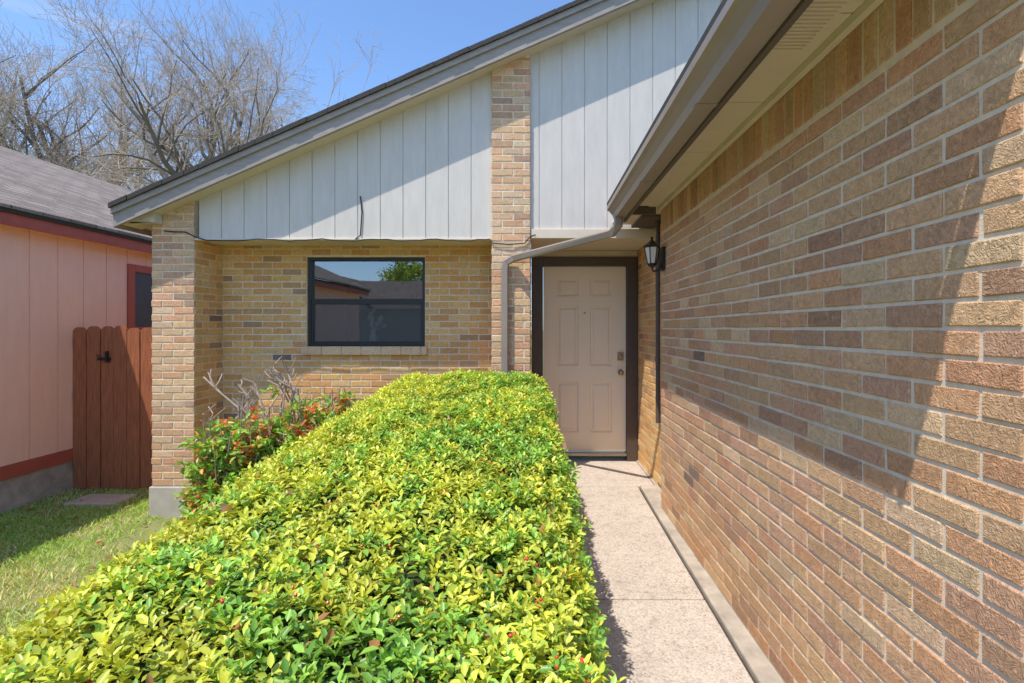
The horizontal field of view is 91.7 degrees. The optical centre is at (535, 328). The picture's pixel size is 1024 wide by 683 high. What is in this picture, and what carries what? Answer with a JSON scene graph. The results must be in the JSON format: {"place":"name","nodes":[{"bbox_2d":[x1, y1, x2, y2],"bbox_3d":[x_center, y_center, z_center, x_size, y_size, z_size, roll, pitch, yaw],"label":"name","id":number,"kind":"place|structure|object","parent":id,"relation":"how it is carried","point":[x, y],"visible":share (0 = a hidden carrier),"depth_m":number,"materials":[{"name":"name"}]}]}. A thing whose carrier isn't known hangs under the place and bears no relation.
{"place":"outdoors","nodes":[
{"label":"outdoors","id":0,"kind":"place"},
{"bbox_2d":[0,486,175,640],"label":"lawn grass","id":1,"kind":"structure","parent":0,"point":[19,550],"depth_m":4.18,"materials":[{"name":"green plant"}]},
{"bbox_2d":[130,213,161,224],"bbox_3d":[-3.662,-1.018,4.633,0.284,0.106,0.106,0,0,0],"label":"eave return","id":2,"kind":"object","parent":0,"point":[153,219],"visible":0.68,"depth_m":4.58,"materials":[{"name":"beige wood"}]},
{"bbox_2d":[0,0,574,187],"label":"sky","id":3,"kind":"structure","parent":0,"point":[416,34],"materials":[{"name":"blue"}]},
{"bbox_2d":[0,456,624,638],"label":"ground","id":4,"kind":"structure","parent":0,"point":[153,526],"depth_m":4.06,"materials":[{"name":"green plant"}]},
{"bbox_2d":[0,461,72,514],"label":"foundation","id":5,"kind":"object","parent":4,"relation":"on","point":[20,491],"visible":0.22,"depth_m":5.06,"materials":[{"name":"concrete"}]},
{"bbox_2d":[0,211,151,480],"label":"red trim","id":6,"kind":"structure","parent":5,"relation":"on","point":[33,464],"depth_m":5.29,"materials":[{"name":"red wood"}]},
{"bbox_2d":[0,225,151,466],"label":"siding wall","id":7,"kind":"structure","parent":6,"relation":"on","point":[55,291],"depth_m":5.17,"materials":[{"name":"pink wood"}]},
{"bbox_2d":[135,272,151,326],"bbox_3d":[-5.103,-0.370,6.800,0.014,0.700,1.000,0,0,0],"label":"window pane","id":8,"kind":"object","parent":7,"relation":"attached to","point":[143,300],"visible":0.36,"depth_m":6.45,"materials":[{"name":"black glass"}]},
{"bbox_2d":[0,146,151,239],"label":"shingle roof","id":9,"kind":"structure","parent":6,"relation":"on","point":[33,185],"depth_m":6.65,"materials":[{"name":"grey"}]},
{"bbox_2d":[0,207,151,243],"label":"drip edge","id":10,"kind":"object","parent":6,"relation":"attached to","point":[21,213],"visible":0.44,"depth_m":5.25,"materials":[{"name":"metal"}]},
{"bbox_2d":[0,224,151,253],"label":"soffit","id":11,"kind":"structure","parent":6,"relation":"attached to","point":[72,238],"depth_m":5.40,"materials":[{"name":"brown wood"}]},
{"bbox_2d":[26,496,146,586],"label":"fallen leaves","id":12,"kind":"object","parent":4,"relation":"on","point":[92,567],"visible":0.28,"depth_m":4.23,"materials":[{"name":"brown plant"}]},
{"bbox_2d":[63,494,136,506],"bbox_3d":[-4.460,1.778,5.100,0.520,0.065,0.300,0,0,0],"label":"stepping stone","id":13,"kind":"object","parent":4,"relation":"on","point":[106,499],"visible":0.7,"depth_m":5.06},
{"bbox_2d":[0,0,208,189],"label":"bare tree","id":14,"kind":"object","parent":4,"relation":"on","point":[11,106],"visible":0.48,"depth_m":26.70,"materials":[{"name":"brown plant"}]},
{"bbox_2d":[73,326,151,489],"bbox_3d":[-4.365,0.884,5.492,1.430,1.831,0.155,0,0,0],"label":"wooden fence","id":15,"kind":"object","parent":4,"relation":"on","point":[112,407],"visible":0.59,"depth_m":5.45,"materials":[{"name":"brown wood"}]},
{"bbox_2d":[37,81,206,240],"bbox_3d":[-20.654,-5.783,27.296,9.761,15.082,12.570,0,0,0],"label":"bare tree","id":16,"kind":"object","parent":4,"relation":"on","point":[109,168],"visible":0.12,"depth_m":24.82,"materials":[{"name":"brown plant"}]},
{"bbox_2d":[149,482,204,516],"bbox_3d":[-0.313,1.735,5.555,6.207,0.630,17.170,0,0,-40],"label":"foundation","id":17,"kind":"object","parent":4,"relation":"on","point":[162,503],"visible":0.06,"depth_m":4.67,"materials":[{"name":"concrete"}]},
{"bbox_2d":[11,0,388,191],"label":"bare tree","id":18,"kind":"object","parent":4,"relation":"on","point":[211,114],"visible":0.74,"depth_m":19.71,"materials":[{"name":"grey plant"}]},
{"bbox_2d":[173,404,277,525],"bbox_3d":[-2.466,1.180,4.133,0.947,1.087,0.753,0,0,0],"label":"nandina shrub","id":19,"kind":"object","parent":4,"relation":"on","point":[216,467],"visible":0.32,"depth_m":3.97,"materials":[{"name":"green plant"}]},
{"bbox_2d":[200,356,350,444],"bbox_3d":[-2.429,1.011,4.617,1.312,1.503,0.784,0,0,0],"label":"pruned rose bush","id":20,"kind":"object","parent":4,"relation":"on","point":[283,383],"visible":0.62,"depth_m":4.59,"materials":[{"name":"plant"}]},
{"bbox_2d":[234,384,321,467],"bbox_3d":[-2.126,1.035,4.188,0.922,1.129,0.682,0,0,0],"label":"nandina shrub","id":21,"kind":"object","parent":4,"relation":"on","point":[301,424],"visible":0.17,"depth_m":4.16,"materials":[{"name":"green plant"}]},
{"bbox_2d":[0,368,626,682],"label":"hedge","id":22,"kind":"object","parent":4,"relation":"on","point":[422,528],"visible":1,"depth_m":1.19,"materials":[{"name":"green plant"}]},
{"bbox_2d":[306,388,357,430],"bbox_3d":[-1.664,1.021,4.390,0.816,1.006,0.676,0,0,0],"label":"nandina shrub","id":23,"kind":"object","parent":4,"relation":"on","point":[344,399],"visible":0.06,"depth_m":4.33,"materials":[{"name":"green plant"}]},
{"bbox_2d":[152,0,1023,682],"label":"brick wall","id":24,"kind":"structure","parent":4,"relation":"on","point":[918,42],"depth_m":1.73,"materials":[{"name":"beige brick"}]},
{"bbox_2d":[151,58,530,485],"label":"facade bricks","id":25,"kind":"object","parent":24,"relation":"attached to","point":[247,353],"visible":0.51,"depth_m":5.06,"materials":[{"name":"beige brick"}]},
{"bbox_2d":[116,225,151,235],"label":"eave fascia","id":26,"kind":"structure","parent":25,"relation":"attached to","point":[139,231],"depth_m":4.76,"materials":[{"name":"beige wood"}]},
{"bbox_2d":[164,196,535,244],"bbox_3d":[-1.749,-1.015,4.674,3.503,0.472,0.046,0,0,1],"label":"cable","id":27,"kind":"object","parent":25,"relation":"attached to","point":[355,240],"visible":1,"depth_m":4.67,"materials":[{"name":"black rubber"}]},
{"bbox_2d":[302,346,426,354],"bbox_3d":[-1.752,0.228,5.130,1.271,0.084,0.100,0,0,0],"label":"window sill","id":28,"kind":"structure","parent":25,"relation":"attached to","point":[356,350],"depth_m":5.08,"materials":[{"name":"beige brick"}]},
{"bbox_2d":[308,258,424,345],"bbox_3d":[-1.752,-0.277,5.185,1.215,0.917,0.070,0,0,0],"label":"window frame","id":29,"kind":"object","parent":25,"relation":"attached to","point":[312,301],"visible":0.96,"depth_m":5.15,"materials":[{"name":"black metal"}]},
{"bbox_2d":[315,261,421,340],"bbox_3d":[-1.800,0.050,6.770,2.600,2.400,2.860,0,0,0],"label":"room interior","id":30,"kind":"object","parent":24,"relation":"attached to","point":[365,280],"depth_m":8.20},
{"bbox_2d":[368,309,386,340],"bbox_3d":[-1.687,-0.025,5.266,0.216,0.369,0.094,0,0,0],"label":"flower vase","id":31,"kind":"object","parent":24,"relation":"on","point":[373,336],"visible":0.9,"depth_m":5.28,"materials":[{"name":"white ceramic"}]},
{"bbox_2d":[123,0,657,230],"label":"rake soffit","id":32,"kind":"structure","parent":24,"relation":"on","point":[418,100],"depth_m":4.63,"materials":[{"name":"beige wood"}]},
{"bbox_2d":[110,0,605,214],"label":"drip board","id":33,"kind":"object","parent":32,"relation":"attached to","point":[352,106],"visible":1,"depth_m":4.47,"materials":[{"name":"paint"}]},
{"bbox_2d":[108,0,587,207],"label":"shingle tabs","id":34,"kind":"object","parent":33,"relation":"attached to","point":[330,109],"visible":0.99,"depth_m":4.45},
{"bbox_2d":[113,0,638,227],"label":"rake fascia","id":35,"kind":"structure","parent":32,"relation":"attached to","point":[355,116],"depth_m":4.49,"materials":[{"name":"grey wood"}]},
{"bbox_2d":[194,229,654,256],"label":"trim boards","id":36,"kind":"object","parent":24,"relation":"attached to","point":[626,242],"depth_m":4.92,"materials":[{"name":"paint"}]},
{"bbox_2d":[199,0,721,238],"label":"gable siding","id":37,"kind":"object","parent":36,"relation":"on","point":[599,95],"visible":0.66,"depth_m":4.70,"materials":[{"name":"white wood"}]},
{"bbox_2d":[500,215,622,373],"bbox_3d":[0.179,0.281,4.258,1.296,2.321,0.177,0,0,36],"label":"downspout","id":38,"kind":"object","parent":24,"relation":"attached to","point":[615,228],"visible":0.77,"depth_m":4.56,"materials":[{"name":"metal"}]},
{"bbox_2d":[623,0,813,227],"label":"eave fascia board","id":39,"kind":"object","parent":24,"relation":"attached to","point":[649,217],"visible":0.45,"depth_m":1.95,"materials":[{"name":"wood"}]},
{"bbox_2d":[607,0,800,219],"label":"gutter","id":40,"kind":"object","parent":39,"relation":"attached to","point":[740,34],"visible":0.98,"depth_m":1.80,"materials":[{"name":"metal"}]},
{"bbox_2d":[612,0,884,225],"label":"eave soffit","id":41,"kind":"structure","parent":39,"relation":"attached to","point":[771,81],"depth_m":2.10,"materials":[{"name":"beige wood"}]},
{"bbox_2d":[770,0,852,52],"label":"soffit vent","id":42,"kind":"object","parent":41,"relation":"in","point":[813,22],"visible":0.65,"depth_m":1.56,"materials":[{"name":"metal"}]},
{"bbox_2d":[567,458,753,682],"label":"concrete walkway","id":43,"kind":"structure","parent":4,"relation":"on","point":[661,623],"depth_m":2.71,"materials":[{"name":"beige concrete"}]},
{"bbox_2d":[565,451,626,455],"bbox_3d":[0.539,1.374,5.460,0.907,0.032,0.120,0,0,0],"label":"door threshold","id":44,"kind":"object","parent":43,"relation":"on","point":[596,453],"depth_m":5.40,"materials":[{"name":"silver metal"}]},
{"bbox_2d":[640,490,755,682],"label":"walkway joint filler","id":45,"kind":"object","parent":43,"relation":"on","point":[740,658],"visible":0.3,"depth_m":2.62,"materials":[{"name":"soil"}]},
{"bbox_2d":[636,460,783,682],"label":"foundation ledge","id":46,"kind":"object","parent":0,"point":[761,669],"visible":0.38,"depth_m":2.59,"materials":[{"name":"grey concrete"}]},
{"bbox_2d":[637,0,1023,682],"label":"garage bricks","id":47,"kind":"object","parent":46,"relation":"on","point":[767,130],"visible":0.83,"depth_m":1.52,"materials":[{"name":"brown brick"}]},
{"bbox_2d":[531,257,637,460],"bbox_3d":[0.536,0.334,5.480,1.162,2.232,0.140,0,0,0],"label":"door frame","id":48,"kind":"object","parent":47,"relation":"attached to","point":[538,264],"visible":0.78,"depth_m":5.41,"materials":[{"name":"brown wood"}]},
{"bbox_2d":[543,267,625,450],"bbox_3d":[0.539,0.335,5.480,0.907,2.030,0.040,0,0,0],"label":"front door","id":49,"kind":"structure","parent":48,"relation":"attached to","point":[582,366],"depth_m":5.46,"materials":[{"name":"paint"}]},
{"bbox_2d":[584,312,623,374],"bbox_3d":[0.746,0.165,5.424,0.438,0.694,0.072,0,0,0],"label":"door hardware","id":50,"kind":"object","parent":49,"relation":"attached to","point":[620,355],"depth_m":5.44,"materials":[{"name":"silver metal"}]},
{"bbox_2d":[644,237,664,271],"bbox_3d":[0.918,-0.577,3.860,0.159,0.277,0.114,0,0,0],"label":"wall lantern","id":51,"kind":"object","parent":47,"relation":"attached to","point":[651,248],"depth_m":3.83,"materials":[{"name":"black metal"}]},
{"bbox_2d":[656,221,659,422],"bbox_3d":[1.075,-0.055,4.360,0.037,1.770,0.037,0,0,-23],"label":"conduit","id":52,"kind":"object","parent":47,"relation":"attached to","point":[658,331],"visible":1,"depth_m":4.34,"materials":[{"name":"black metal"}]},
{"bbox_2d":[607,0,726,204],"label":"garage roof","id":53,"kind":"structure","parent":47,"relation":"on","point":[710,24],"depth_m":1.99,"materials":[{"name":"grey"}]}
]}

